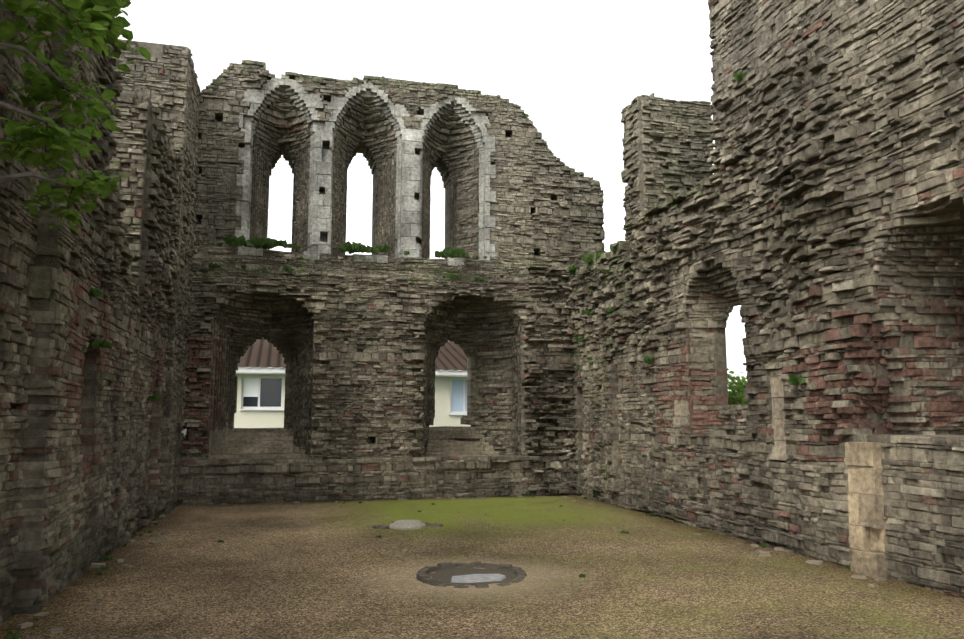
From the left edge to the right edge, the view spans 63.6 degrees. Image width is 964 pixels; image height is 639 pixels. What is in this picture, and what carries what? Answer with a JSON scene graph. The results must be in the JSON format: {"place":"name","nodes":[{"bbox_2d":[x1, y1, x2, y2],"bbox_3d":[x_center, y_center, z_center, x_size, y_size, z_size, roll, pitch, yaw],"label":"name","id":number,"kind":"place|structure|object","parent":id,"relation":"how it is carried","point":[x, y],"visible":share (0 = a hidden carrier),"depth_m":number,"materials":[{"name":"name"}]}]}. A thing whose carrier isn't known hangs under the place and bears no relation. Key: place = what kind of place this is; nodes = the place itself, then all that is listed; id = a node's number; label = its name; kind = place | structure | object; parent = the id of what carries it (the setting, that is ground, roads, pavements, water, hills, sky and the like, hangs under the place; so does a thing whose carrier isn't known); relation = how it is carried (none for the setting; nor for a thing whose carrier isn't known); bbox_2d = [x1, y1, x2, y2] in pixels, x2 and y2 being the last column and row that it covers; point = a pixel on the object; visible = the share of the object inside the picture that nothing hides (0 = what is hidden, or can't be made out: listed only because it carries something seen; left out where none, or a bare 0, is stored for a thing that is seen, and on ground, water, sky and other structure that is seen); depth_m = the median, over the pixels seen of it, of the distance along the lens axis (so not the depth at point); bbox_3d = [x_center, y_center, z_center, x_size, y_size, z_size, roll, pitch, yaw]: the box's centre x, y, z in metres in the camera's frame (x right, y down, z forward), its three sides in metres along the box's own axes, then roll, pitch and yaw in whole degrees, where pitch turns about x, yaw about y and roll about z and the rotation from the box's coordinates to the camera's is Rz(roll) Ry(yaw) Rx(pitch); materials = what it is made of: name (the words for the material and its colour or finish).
{"place":"outdoors","nodes":[
{"label":"outdoors","id":0,"kind":"place"},
{"bbox_2d":[0,0,182,625],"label":"wall","id":1,"kind":"structure","parent":0,"point":[81,420],"depth_m":7.69,"materials":[{"name":"grey stone"}]},
{"bbox_2d":[105,93,157,300],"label":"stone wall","id":2,"kind":"structure","parent":1,"relation":"on","point":[131,137],"depth_m":11.20,"materials":[{"name":"grey stone"}]},
{"bbox_2d":[88,72,804,400],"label":"wall weeds","id":3,"kind":"object","parent":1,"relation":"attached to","point":[256,242],"depth_m":15.61,"materials":[{"name":"green plant"}]},
{"bbox_2d":[234,374,470,427],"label":"house walls","id":4,"kind":"structure","parent":0,"point":[261,418],"depth_m":22.97,"materials":[{"name":"beige paint"}]},
{"bbox_2d":[236,367,466,414],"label":"house frames","id":5,"kind":"structure","parent":4,"relation":"attached to","point":[281,371],"depth_m":23.01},
{"bbox_2d":[243,378,281,406],"bbox_3d":[-3.698,2.303,23.720,15.300,1.110,0.001,2,-7,-14],"label":"window","id":6,"kind":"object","parent":5,"relation":"in","point":[270,391],"visible":0.04,"depth_m":23.05,"materials":[{"name":"grey glass"}]},
{"bbox_2d":[238,337,466,370],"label":"house roof","id":7,"kind":"structure","parent":4,"relation":"on","point":[262,353],"depth_m":24.90,"materials":[{"name":"brown tile"}]},
{"bbox_2d":[243,378,466,410],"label":"house blinds","id":8,"kind":"object","parent":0,"point":[250,387],"visible":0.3,"depth_m":24.41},
{"bbox_2d":[115,0,746,392],"label":"sky","id":9,"kind":"structure","parent":0,"point":[572,66],"materials":[{"name":"white"}]},
{"bbox_2d":[0,495,963,638],"bbox_3d":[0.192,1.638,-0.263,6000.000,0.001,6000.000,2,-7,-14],"label":"ground","id":10,"kind":"structure","parent":0,"point":[316,570],"depth_m":7.72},
{"bbox_2d":[0,0,150,233],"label":"tree","id":11,"kind":"object","parent":10,"relation":"on","point":[95,18],"visible":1,"depth_m":5.38,"materials":[{"name":"green plant"}]},
{"bbox_2d":[111,39,198,515],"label":"tower","id":12,"kind":"structure","parent":10,"relation":"on","point":[153,78],"depth_m":13.84,"materials":[{"name":"grey stone"}]},
{"bbox_2d":[127,40,200,513],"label":"stone wall","id":13,"kind":"structure","parent":10,"relation":"on","point":[187,243],"depth_m":14.14,"materials":[{"name":"grey stone"}]},
{"bbox_2d":[178,60,604,505],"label":"back wall","id":14,"kind":"structure","parent":10,"relation":"on","point":[358,341],"depth_m":16.36,"materials":[{"name":"grey stone"}]},
{"bbox_2d":[372,520,443,529],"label":"stone slab","id":15,"kind":"structure","parent":10,"relation":"on","point":[407,524],"depth_m":11.57,"materials":[{"name":"stone"}]},
{"bbox_2d":[5,494,850,638],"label":"ground weeds","id":16,"kind":"object","parent":10,"relation":"on","point":[10,635],"visible":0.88,"depth_m":10.67,"materials":[{"name":"green plant"}]},
{"bbox_2d":[16,495,885,632],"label":"fallen stones","id":17,"kind":"object","parent":10,"relation":"on","point":[120,560],"visible":0.62,"depth_m":8.75,"materials":[{"name":"grey stone"}]},
{"bbox_2d":[416,561,526,587],"bbox_3d":[-0.110,2.672,8.121,1.172,0.091,1.141,2,-7,-14],"label":"hearth ring","id":18,"kind":"object","parent":10,"relation":"on","point":[459,575],"visible":0.83,"depth_m":8.11,"materials":[{"name":"stone"}]},
{"bbox_2d":[621,96,662,240],"bbox_3d":[3.106,-0.399,14.867,0.597,7.786,0.680,2,-7,-14],"label":"wall fragment","id":19,"kind":"object","parent":10,"relation":"on","point":[632,177],"visible":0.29,"depth_m":15.00,"materials":[{"name":"grey stone"}]},
{"bbox_2d":[641,93,713,210],"bbox_3d":[3.717,-0.422,14.936,1.480,7.900,0.818,2,-7,-14],"label":"wall fragment","id":20,"kind":"object","parent":10,"relation":"on","point":[680,129],"visible":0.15,"depth_m":14.97,"materials":[{"name":"grey stone"}]},
{"bbox_2d":[727,368,747,404],"bbox_3d":[4.926,2.165,14.360,1.473,2.610,3.418,-2,-7,16],"label":"bush","id":21,"kind":"object","parent":10,"relation":"on","point":[735,397],"visible":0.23,"depth_m":13.45,"materials":[{"name":"green plant"}]},
{"bbox_2d":[566,0,963,597],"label":"wall","id":22,"kind":"structure","parent":10,"relation":"on","point":[831,121],"depth_m":9.46,"materials":[{"name":"grey stone"}]},
{"bbox_2d":[846,209,963,434],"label":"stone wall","id":23,"kind":"structure","parent":22,"relation":"attached to","point":[926,397],"depth_m":8.35,"materials":[{"name":"grey stone"}]}
]}

